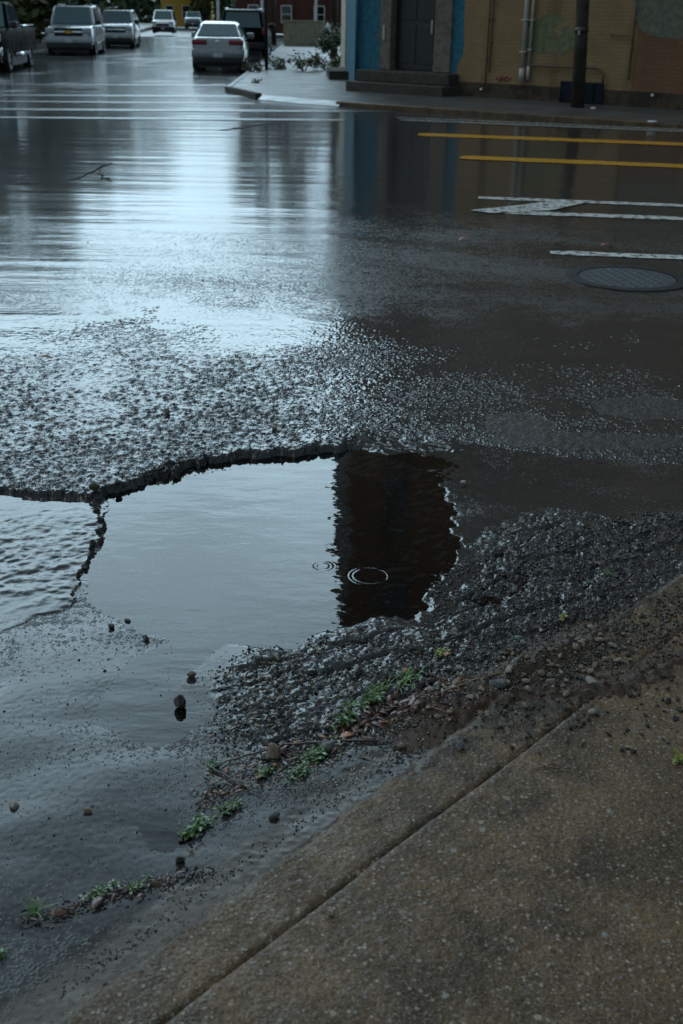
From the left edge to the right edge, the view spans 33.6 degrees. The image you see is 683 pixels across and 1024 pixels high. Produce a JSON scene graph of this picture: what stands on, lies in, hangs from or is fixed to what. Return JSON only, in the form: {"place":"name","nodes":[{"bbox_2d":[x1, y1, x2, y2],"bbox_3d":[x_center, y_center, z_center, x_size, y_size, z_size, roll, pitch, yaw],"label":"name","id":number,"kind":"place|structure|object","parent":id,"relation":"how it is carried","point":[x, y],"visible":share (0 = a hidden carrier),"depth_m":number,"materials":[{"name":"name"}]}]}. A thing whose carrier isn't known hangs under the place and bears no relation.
{"place":"outdoors","nodes":[
{"label":"outdoors","id":0,"kind":"place"},
{"bbox_2d":[33,23,151,52],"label":"pavement","id":1,"kind":"structure","parent":0,"point":[42,46],"depth_m":83.41,"materials":[{"name":"concrete"}]},
{"bbox_2d":[0,0,89,44],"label":"street tree","id":2,"kind":"object","parent":1,"relation":"on","point":[39,11],"visible":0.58,"depth_m":55.53,"materials":[{"name":"green plant"}]},
{"bbox_2d":[17,0,105,39],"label":"street tree","id":3,"kind":"object","parent":1,"relation":"on","point":[101,7],"visible":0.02,"depth_m":66.46,"materials":[{"name":"green plant"}]},
{"bbox_2d":[87,0,111,11],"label":"street tree","id":4,"kind":"object","parent":1,"relation":"on","point":[104,2],"visible":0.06,"depth_m":72.78,"materials":[{"name":"green plant"}]},
{"bbox_2d":[106,0,160,22],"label":"street tree","id":5,"kind":"object","parent":1,"relation":"on","point":[128,4],"visible":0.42,"depth_m":86.25,"materials":[{"name":"green plant"}]},
{"bbox_2d":[149,460,225,485],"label":"gravel","id":6,"kind":"structure","parent":0,"point":[165,467],"depth_m":4.71,"materials":[{"name":"gravel"}]},
{"bbox_2d":[140,27,282,38],"bbox_3d":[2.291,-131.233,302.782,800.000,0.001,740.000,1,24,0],"label":"ground","id":7,"kind":"structure","parent":0,"point":[182,32],"depth_m":108.90,"materials":[{"name":"concrete"}]},
{"bbox_2d":[112,0,155,22],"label":"street tree","id":8,"kind":"object","parent":7,"relation":"on","point":[151,13],"visible":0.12,"depth_m":188.29,"materials":[{"name":"green plant"}]},
{"bbox_2d":[150,10,176,33],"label":"parked van","id":9,"kind":"object","parent":7,"relation":"on","point":[163,20],"visible":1,"depth_m":97.59,"materials":[{"name":"white paint"}]},
{"bbox_2d":[161,0,213,26],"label":"yellow house","id":10,"kind":"structure","parent":7,"relation":"on","point":[177,7],"depth_m":137.31,"materials":[{"name":"paint"}]},
{"bbox_2d":[182,5,189,18],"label":"window","id":11,"kind":"structure","parent":10,"relation":"in","point":[184,10],"depth_m":137.37,"materials":[{"name":"glass"}]},
{"bbox_2d":[183,11,202,28],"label":"parked suv","id":12,"kind":"object","parent":7,"relation":"on","point":[193,18],"visible":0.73,"depth_m":125.82,"materials":[{"name":"silver paint"}]},
{"bbox_2d":[185,0,235,20],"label":"street tree","id":13,"kind":"object","parent":7,"relation":"on","point":[223,4],"visible":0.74,"depth_m":136.56,"materials":[{"name":"green plant"}]},
{"bbox_2d":[216,0,219,20],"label":"porch post","id":14,"kind":"object","parent":7,"relation":"on","point":[218,13],"visible":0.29,"depth_m":101.03,"materials":[{"name":"white paint"}]},
{"bbox_2d":[213,0,236,20],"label":"street tree","id":15,"kind":"object","parent":7,"relation":"on","point":[215,16],"visible":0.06,"depth_m":154.11,"materials":[{"name":"green plant"}]},
{"bbox_2d":[271,0,276,43],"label":"street tree","id":16,"kind":"object","parent":7,"relation":"on","point":[273,21],"visible":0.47,"depth_m":67.86,"materials":[{"name":"brown plant"}]},
{"bbox_2d":[0,36,682,1023],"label":"road","id":17,"kind":"structure","parent":0,"point":[512,372],"depth_m":5.79,"materials":[{"name":"asphalt"}]},
{"bbox_2d":[0,948,7,958],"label":"weed clump","id":18,"kind":"object","parent":17,"relation":"on","point":[2,952],"visible":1,"depth_m":2.31,"materials":[{"name":"green plant"}]},
{"bbox_2d":[9,801,18,809],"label":"stone","id":19,"kind":"object","parent":17,"relation":"on","point":[14,805],"visible":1,"depth_m":2.74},
{"bbox_2d":[0,2,35,71],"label":"pickup truck","id":20,"kind":"object","parent":17,"relation":"on","point":[17,42],"visible":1,"depth_m":34.55,"materials":[{"name":"black paint"}]},
{"bbox_2d":[16,893,55,919],"bbox_3d":[-0.651,0.842,2.418,0.091,0.042,0.079,4,24,6],"label":"weed clump","id":21,"kind":"object","parent":17,"relation":"on","point":[34,909],"visible":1,"depth_m":2.42,"materials":[{"name":"green plant"}]},
{"bbox_2d":[44,4,105,54],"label":"parked suv","id":22,"kind":"object","parent":17,"relation":"on","point":[75,28],"visible":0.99,"depth_m":47.16,"materials":[{"name":"grey metal"}]},
{"bbox_2d":[83,807,92,813],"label":"stone","id":23,"kind":"object","parent":17,"relation":"on","point":[87,810],"visible":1,"depth_m":2.73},
{"bbox_2d":[68,163,110,179],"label":"twig","id":24,"kind":"object","parent":17,"relation":"on","point":[87,173],"visible":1,"depth_m":13.14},
{"bbox_2d":[89,482,99,490],"bbox_3d":[-0.978,-0.100,4.478,0.042,0.045,0.040,-1,24,-4],"label":"stone","id":25,"kind":"object","parent":17,"relation":"on","point":[94,486],"visible":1,"depth_m":4.46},
{"bbox_2d":[91,895,103,910],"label":"fallen leaf","id":26,"kind":"object","parent":17,"relation":"on","point":[96,901],"visible":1,"depth_m":2.44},
{"bbox_2d":[78,879,120,901],"bbox_3d":[-0.533,0.830,2.484,0.102,0.024,0.046,-13,27,-29],"label":"weed clump","id":27,"kind":"object","parent":17,"relation":"on","point":[95,889],"visible":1,"depth_m":2.48,"materials":[{"name":"green plant"}]},
{"bbox_2d":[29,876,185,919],"bbox_3d":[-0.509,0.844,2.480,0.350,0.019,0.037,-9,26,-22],"label":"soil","id":28,"kind":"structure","parent":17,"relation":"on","point":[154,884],"depth_m":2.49,"materials":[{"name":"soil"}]},
{"bbox_2d":[0,83,227,85],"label":"crosswalk line","id":29,"kind":"object","parent":17,"relation":"on","point":[122,84],"visible":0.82,"depth_m":28.87,"materials":[{"name":"paint"}]},
{"bbox_2d":[20,865,214,934],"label":"gravel","id":30,"kind":"structure","parent":17,"relation":"on","point":[172,883],"depth_m":2.47,"materials":[{"name":"gravel"}]},
{"bbox_2d":[49,907,69,915],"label":"fallen leaf","id":31,"kind":"object","parent":30,"relation":"on","point":[59,911],"visible":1,"depth_m":2.42,"materials":[{"name":"plant"}]},
{"bbox_2d":[102,9,140,47],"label":"parked suv","id":32,"kind":"object","parent":17,"relation":"on","point":[122,27],"visible":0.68,"depth_m":57.23,"materials":[{"name":"silver metal"}]},
{"bbox_2d":[0,94,246,96],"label":"crosswalk line","id":33,"kind":"object","parent":17,"relation":"on","point":[123,95],"visible":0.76,"depth_m":25.17,"materials":[{"name":"paint"}]},
{"bbox_2d":[0,100,254,103],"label":"crosswalk line","id":34,"kind":"object","parent":17,"relation":"on","point":[134,102],"visible":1,"depth_m":23.41,"materials":[{"name":"paint"}]},
{"bbox_2d":[123,874,151,893],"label":"weed clump","id":35,"kind":"object","parent":17,"relation":"on","point":[131,887],"visible":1,"depth_m":2.50,"materials":[{"name":"green plant"}]},
{"bbox_2d":[0,646,317,968],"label":"gravel","id":36,"kind":"structure","parent":17,"relation":"on","point":[134,781],"depth_m":2.81,"materials":[{"name":"gravel"}]},
{"bbox_2d":[0,116,345,120],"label":"crosswalk line","id":37,"kind":"object","parent":17,"relation":"on","point":[175,118],"visible":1,"depth_m":20.03,"materials":[{"name":"paint"}]},
{"bbox_2d":[175,856,184,862],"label":"stone","id":38,"kind":"object","parent":17,"relation":"on","point":[179,859],"visible":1,"depth_m":2.57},
{"bbox_2d":[186,670,195,677],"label":"stone","id":39,"kind":"object","parent":17,"relation":"on","point":[191,674],"visible":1,"depth_m":3.29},
{"bbox_2d":[0,108,393,111],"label":"crosswalk line","id":40,"kind":"object","parent":17,"relation":"on","point":[86,109],"visible":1,"depth_m":21.78,"materials":[{"name":"paint"}]},
{"bbox_2d":[177,813,216,839],"bbox_3d":[-0.343,0.746,2.687,0.058,0.026,0.123,17,28,32],"label":"weed clump","id":41,"kind":"object","parent":17,"relation":"on","point":[198,824],"visible":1,"depth_m":2.68,"materials":[{"name":"green plant"}]},
{"bbox_2d":[206,760,221,770],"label":"weed clump","id":42,"kind":"object","parent":17,"relation":"on","point":[212,764],"visible":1,"depth_m":2.90,"materials":[{"name":"green plant"}]},
{"bbox_2d":[191,20,253,70],"bbox_3d":[-3.991,-15.551,37.531,2.098,1.653,4.440,0,24,-3],"label":"silver saloon","id":43,"kind":"object","parent":17,"relation":"on","point":[219,44],"visible":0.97,"depth_m":35.72,"materials":[{"name":"paint"}]},
{"bbox_2d":[197,23,238,36],"bbox_3d":[-3.919,-15.369,36.048,1.323,0.377,0.696,0,24,-3],"label":"rear window","id":44,"kind":"structure","parent":43,"relation":"in","point":[221,30],"depth_m":36.00,"materials":[{"name":"black glass"}]},
{"bbox_2d":[212,797,244,816],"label":"weed clump","id":45,"kind":"object","parent":17,"relation":"on","point":[225,807],"visible":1,"depth_m":2.75,"materials":[{"name":"green plant"}]},
{"bbox_2d":[211,767,261,795],"bbox_3d":[-0.264,0.678,2.843,0.174,0.007,0.010,19,30,35],"label":"twig","id":46,"kind":"object","parent":17,"relation":"on","point":[220,772],"visible":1,"depth_m":2.85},
{"bbox_2d":[61,721,430,997],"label":"gravel","id":47,"kind":"structure","parent":17,"relation":"on","point":[168,919],"depth_m":2.54,"materials":[{"name":"gravel"}]},
{"bbox_2d":[222,8,274,57],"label":"dark van","id":48,"kind":"object","parent":17,"relation":"on","point":[250,20],"visible":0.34,"depth_m":44.82,"materials":[{"name":"black paint"}]},
{"bbox_2d":[253,766,274,778],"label":"weed clump","id":49,"kind":"object","parent":17,"relation":"on","point":[263,770],"visible":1,"depth_m":2.87,"materials":[{"name":"green plant"}]},
{"bbox_2d":[268,810,279,819],"bbox_3d":[-0.161,0.731,2.721,0.030,0.023,0.019,-26,30,-32],"label":"stone","id":50,"kind":"object","parent":17,"relation":"on","point":[274,815],"visible":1,"depth_m":2.72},
{"bbox_2d":[213,739,377,767],"bbox_3d":[-0.123,0.621,2.971,0.448,0.012,0.058,-5,25,-14],"label":"twig","id":51,"kind":"object","parent":17,"relation":"on","point":[343,740],"visible":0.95,"depth_m":2.99,"materials":[{"name":"wood"}]},
{"bbox_2d":[283,760,311,785],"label":"weed clump","id":52,"kind":"object","parent":17,"relation":"on","point":[303,770],"visible":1,"depth_m":2.87,"materials":[{"name":"green plant"}]},
{"bbox_2d":[258,95,339,106],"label":"kerb ramp","id":53,"kind":"structure","parent":17,"relation":"on","point":[299,100],"depth_m":24.11,"materials":[{"name":"concrete"}]},
{"bbox_2d":[195,690,419,815],"bbox_3d":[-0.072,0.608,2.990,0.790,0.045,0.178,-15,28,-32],"label":"gravel","id":54,"kind":"structure","parent":17,"relation":"on","point":[225,784],"depth_m":2.90,"materials":[{"name":"gravel"}]},
{"bbox_2d":[297,735,341,763],"bbox_3d":[-0.054,0.630,2.952,0.140,0.027,0.064,-15,28,-32],"label":"weed clump","id":55,"kind":"object","parent":17,"relation":"on","point":[318,754],"visible":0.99,"depth_m":2.94,"materials":[{"name":"green plant"}]},
{"bbox_2d":[320,740,334,750],"bbox_3d":[-0.035,0.618,2.974,0.045,0.030,0.030,-15,28,-31],"label":"stone","id":56,"kind":"object","parent":17,"relation":"on","point":[328,745],"visible":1,"depth_m":2.97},
{"bbox_2d":[214,633,470,759],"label":"gravel","id":57,"kind":"structure","parent":17,"relation":"on","point":[304,676],"depth_m":3.26,"materials":[{"name":"gravel"}]},
{"bbox_2d":[330,709,359,730],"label":"weed clump","id":58,"kind":"object","parent":17,"relation":"on","point":[349,716],"visible":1,"depth_m":3.08,"materials":[{"name":"green plant"}]},
{"bbox_2d":[339,731,353,737],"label":"fallen leaf","id":59,"kind":"object","parent":17,"relation":"on","point":[345,734],"visible":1,"depth_m":3.03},
{"bbox_2d":[338,694,362,708],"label":"weed clump","id":60,"kind":"object","parent":17,"relation":"on","point":[353,703],"visible":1,"depth_m":3.16,"materials":[{"name":"green plant"}]},
{"bbox_2d":[351,724,357,733],"bbox_3d":[0.036,0.585,3.056,0.018,0.009,0.051,-20,24,-6],"label":"leaf shred","id":61,"kind":"object","parent":17,"relation":"on","point":[354,727],"visible":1,"depth_m":3.05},
{"bbox_2d":[199,639,517,789],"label":"gravel","id":62,"kind":"structure","parent":17,"relation":"on","point":[363,768],"depth_m":3.12,"materials":[{"name":"gravel"}]},
{"bbox_2d":[50,574,682,1023],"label":"kerb","id":63,"kind":"structure","parent":17,"relation":"on","point":[202,954],"depth_m":2.48,"materials":[{"name":"concrete"}]},
{"bbox_2d":[455,740,464,749],"bbox_3d":[0.300,0.587,2.858,0.024,0.027,0.021,22,31,39],"label":"stone","id":64,"kind":"object","parent":63,"relation":"on","point":[460,744],"visible":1,"depth_m":2.85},
{"bbox_2d":[586,676,596,684],"bbox_3d":[0.693,0.469,3.141,0.022,0.023,0.029,-6,25,-14],"label":"stone","id":65,"kind":"object","parent":63,"relation":"on","point":[590,680],"visible":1,"depth_m":3.13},
{"bbox_2d":[357,686,385,711],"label":"weed clump","id":66,"kind":"object","parent":17,"relation":"on","point":[373,697],"visible":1,"depth_m":3.19,"materials":[{"name":"green plant"}]},
{"bbox_2d":[371,722,387,730],"bbox_3d":[0.102,0.579,3.063,0.059,0.009,0.014,23,39,31],"label":"leaf shred","id":67,"kind":"object","parent":17,"relation":"on","point":[378,724],"visible":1,"depth_m":3.06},
{"bbox_2d":[361,675,398,693],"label":"weed clump","id":68,"kind":"object","parent":17,"relation":"on","point":[381,686],"visible":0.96,"depth_m":3.24,"materials":[{"name":"green plant"}]},
{"bbox_2d":[80,448,681,852],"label":"puddle water","id":69,"kind":"structure","parent":17,"relation":"on","point":[263,553],"depth_m":4.00,"materials":[{"name":"liquid"}]},
{"bbox_2d":[0,593,325,899],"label":"gravel","id":70,"kind":"structure","parent":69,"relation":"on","point":[114,757],"depth_m":2.91,"materials":[{"name":"gravel"}]},
{"bbox_2d":[174,695,185,708],"bbox_3d":[-0.448,0.528,3.146,0.036,0.042,0.038,-11,29,-43],"label":"stone","id":71,"kind":"object","parent":69,"relation":"on","point":[179,701],"visible":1,"depth_m":3.13,"materials":[{"name":"stone"}]},
{"bbox_2d":[265,743,280,760],"bbox_3d":[-0.178,0.625,2.941,0.044,0.053,0.039,-4,14,-12],"label":"stone","id":72,"kind":"object","parent":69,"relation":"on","point":[273,752],"visible":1,"depth_m":2.93,"materials":[{"name":"stone"}]},
{"bbox_2d":[386,663,429,692],"bbox_3d":[0.187,0.475,3.272,0.122,0.061,0.194,11,26,22],"label":"weed clump","id":73,"kind":"object","parent":17,"relation":"on","point":[409,673],"visible":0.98,"depth_m":3.28,"materials":[{"name":"green plant"}]},
{"bbox_2d":[156,579,682,902],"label":"soil","id":74,"kind":"structure","parent":17,"relation":"on","point":[634,675],"depth_m":3.13,"materials":[{"name":"soil"}]},
{"bbox_2d":[440,671,504,692],"bbox_3d":[0.366,0.472,3.165,0.189,0.046,0.018,-5,24,-13],"label":"dry stalk","id":75,"kind":"object","parent":74,"relation":"on","point":[467,681],"visible":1,"depth_m":3.16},
{"bbox_2d":[489,679,506,687],"bbox_3d":[0.435,0.477,3.134,0.050,0.025,0.036,1,17,-6],"label":"stone","id":76,"kind":"object","parent":74,"relation":"on","point":[500,683],"visible":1,"depth_m":3.13,"materials":[{"name":"stone"}]},
{"bbox_2d":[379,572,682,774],"bbox_3d":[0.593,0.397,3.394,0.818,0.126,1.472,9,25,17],"label":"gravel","id":77,"kind":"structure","parent":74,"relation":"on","point":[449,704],"depth_m":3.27,"materials":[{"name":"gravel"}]},
{"bbox_2d":[559,680,619,692],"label":"twig","id":78,"kind":"object","parent":74,"relation":"on","point":[591,685],"visible":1,"depth_m":3.11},
{"bbox_2d":[435,647,450,656],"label":"weed clump","id":79,"kind":"object","parent":17,"relation":"on","point":[437,652],"visible":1,"depth_m":3.42,"materials":[{"name":"green plant"}]},
{"bbox_2d":[474,200,592,212],"bbox_3d":[2.010,-3.075,11.372,1.554,0.001,0.436,-17,29,-34],"label":"white marking","id":80,"kind":"object","parent":17,"relation":"on","point":[550,205],"visible":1,"depth_m":11.33,"materials":[{"name":"paint"}]},
{"bbox_2d":[395,117,682,129],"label":"white lane line","id":81,"kind":"object","parent":17,"relation":"on","point":[540,123],"visible":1,"depth_m":20.33,"materials":[{"name":"paint"}]},
{"bbox_2d":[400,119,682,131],"bbox_3d":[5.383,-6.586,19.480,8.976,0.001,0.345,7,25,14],"label":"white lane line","id":82,"kind":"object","parent":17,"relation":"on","point":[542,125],"visible":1,"depth_m":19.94,"materials":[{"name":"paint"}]},
{"bbox_2d":[417,133,682,145],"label":"yellow lane line","id":83,"kind":"object","parent":17,"relation":"on","point":[556,139],"visible":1,"depth_m":17.71,"materials":[{"name":"paint"}]},
{"bbox_2d":[460,156,682,167],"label":"yellow lane line","id":84,"kind":"object","parent":17,"relation":"on","point":[572,161],"visible":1,"depth_m":14.99,"materials":[{"name":"paint"}]},
{"bbox_2d":[478,197,682,206],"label":"white lane line","id":85,"kind":"object","parent":17,"relation":"on","point":[601,202],"visible":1,"depth_m":11.74,"materials":[{"name":"paint"}]},
{"bbox_2d":[501,211,682,219],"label":"white lane line","id":86,"kind":"object","parent":17,"relation":"on","point":[601,215],"visible":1,"depth_m":10.94,"materials":[{"name":"paint"}]},
{"bbox_2d":[550,251,682,258],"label":"white lane line","id":87,"kind":"object","parent":17,"relation":"on","point":[619,254],"visible":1,"depth_m":9.13,"materials":[{"name":"paint"}]},
{"bbox_2d":[565,265,682,291],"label":"manhole cover","id":88,"kind":"object","parent":17,"relation":"in","point":[630,278],"visible":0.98,"depth_m":8.28,"materials":[{"name":"metal"}]},
{"bbox_2d":[165,631,682,1023],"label":"pavement","id":89,"kind":"structure","parent":0,"point":[492,938],"depth_m":2.34,"materials":[{"name":"concrete"}]},
{"bbox_2d":[327,907,333,915],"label":"stone","id":90,"kind":"object","parent":89,"relation":"on","point":[330,911],"visible":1,"depth_m":2.31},
{"bbox_2d":[588,708,596,714],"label":"stone","id":91,"kind":"object","parent":89,"relation":"on","point":[592,711],"visible":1,"depth_m":3.00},
{"bbox_2d":[672,748,682,764],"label":"weed clump","id":92,"kind":"object","parent":89,"relation":"on","point":[678,757],"visible":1,"depth_m":2.81,"materials":[{"name":"green plant"}]},
{"bbox_2d":[233,45,682,123],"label":"pavement","id":93,"kind":"structure","parent":0,"point":[308,83],"depth_m":24.94,"materials":[{"name":"concrete"}]},
{"bbox_2d":[225,86,261,98],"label":"kerb","id":94,"kind":"structure","parent":93,"relation":"on","point":[244,92],"depth_m":25.86,"materials":[{"name":"concrete"}]},
{"bbox_2d":[240,62,263,71],"bbox_3d":[-2.744,-13.633,34.639,0.761,0.302,0.524,1,24,0],"label":"weed patch","id":95,"kind":"object","parent":93,"relation":"on","point":[255,67],"visible":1,"depth_m":34.66,"materials":[{"name":"green plant"}]},
{"bbox_2d":[228,44,283,86],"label":"side kerb","id":96,"kind":"structure","parent":93,"relation":"on","point":[237,80],"depth_m":32.30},
{"bbox_2d":[264,0,267,69],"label":"sign post","id":97,"kind":"object","parent":93,"relation":"on","point":[266,29],"depth_m":35.87,"materials":[{"name":"metal"}]},
{"bbox_2d":[254,56,291,69],"bbox_3d":[-2.233,-14.605,36.713,1.260,0.455,0.750,1,24,0],"label":"weed patch","id":98,"kind":"object","parent":93,"relation":"on","point":[278,65],"visible":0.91,"depth_m":36.62,"materials":[{"name":"green plant"}]},
{"bbox_2d":[236,0,340,33],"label":"red brick house","id":99,"kind":"structure","parent":93,"relation":"on","point":[295,10],"depth_m":102.65,"materials":[{"name":"brick"}]},
{"bbox_2d":[281,5,291,22],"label":"window","id":100,"kind":"structure","parent":99,"relation":"in","point":[286,10],"depth_m":102.67,"materials":[{"name":"white paint"}]},
{"bbox_2d":[314,6,324,23],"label":"window","id":101,"kind":"structure","parent":99,"relation":"in","point":[320,9],"depth_m":102.82,"materials":[{"name":"white paint"}]},
{"bbox_2d":[289,50,315,70],"bbox_3d":[-1.260,-14.263,35.693,0.945,0.648,0.637,1,24,0],"label":"weed patch","id":102,"kind":"object","parent":93,"relation":"on","point":[300,62],"visible":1,"depth_m":35.64,"materials":[{"name":"green plant"}]},
{"bbox_2d":[283,20,323,45],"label":"beige block","id":103,"kind":"structure","parent":93,"relation":"on","point":[299,32],"depth_m":64.18,"materials":[{"name":"concrete"}]},
{"bbox_2d":[311,51,340,69],"bbox_3d":[-0.388,-14.595,36.605,1.286,0.607,1.122,1,24,0],"label":"weed patch","id":104,"kind":"object","parent":93,"relation":"on","point":[335,61],"visible":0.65,"depth_m":36.39,"materials":[{"name":"green plant"}]},
{"bbox_2d":[312,22,340,57],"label":"bush","id":105,"kind":"object","parent":93,"relation":"on","point":[326,44],"visible":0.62,"depth_m":42.12,"materials":[{"name":"green plant"}]},
{"bbox_2d":[329,0,337,57],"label":"street tree","id":106,"kind":"object","parent":93,"relation":"on","point":[334,8],"visible":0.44,"depth_m":45.71,"materials":[{"name":"brown plant"}]},
{"bbox_2d":[336,101,681,128],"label":"kerb","id":107,"kind":"structure","parent":93,"relation":"on","point":[524,115],"depth_m":21.39,"materials":[{"name":"concrete"}]},
{"bbox_2d":[571,0,589,107],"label":"utility pole","id":108,"kind":"object","parent":93,"relation":"on","point":[581,29],"visible":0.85,"depth_m":22.63,"materials":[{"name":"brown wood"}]},
{"bbox_2d":[326,0,682,109],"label":"corner building","id":109,"kind":"structure","parent":0,"point":[515,49],"depth_m":24.82,"materials":[{"name":"paint"}]},
{"bbox_2d":[395,0,435,70],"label":"door","id":110,"kind":"structure","parent":109,"relation":"in","point":[415,25],"depth_m":26.39,"materials":[{"name":"black paint"}]},
{"bbox_2d":[429,511,682,660],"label":"gravel","id":111,"kind":"structure","parent":0,"point":[568,547],"depth_m":3.86,"materials":[{"name":"gravel"}]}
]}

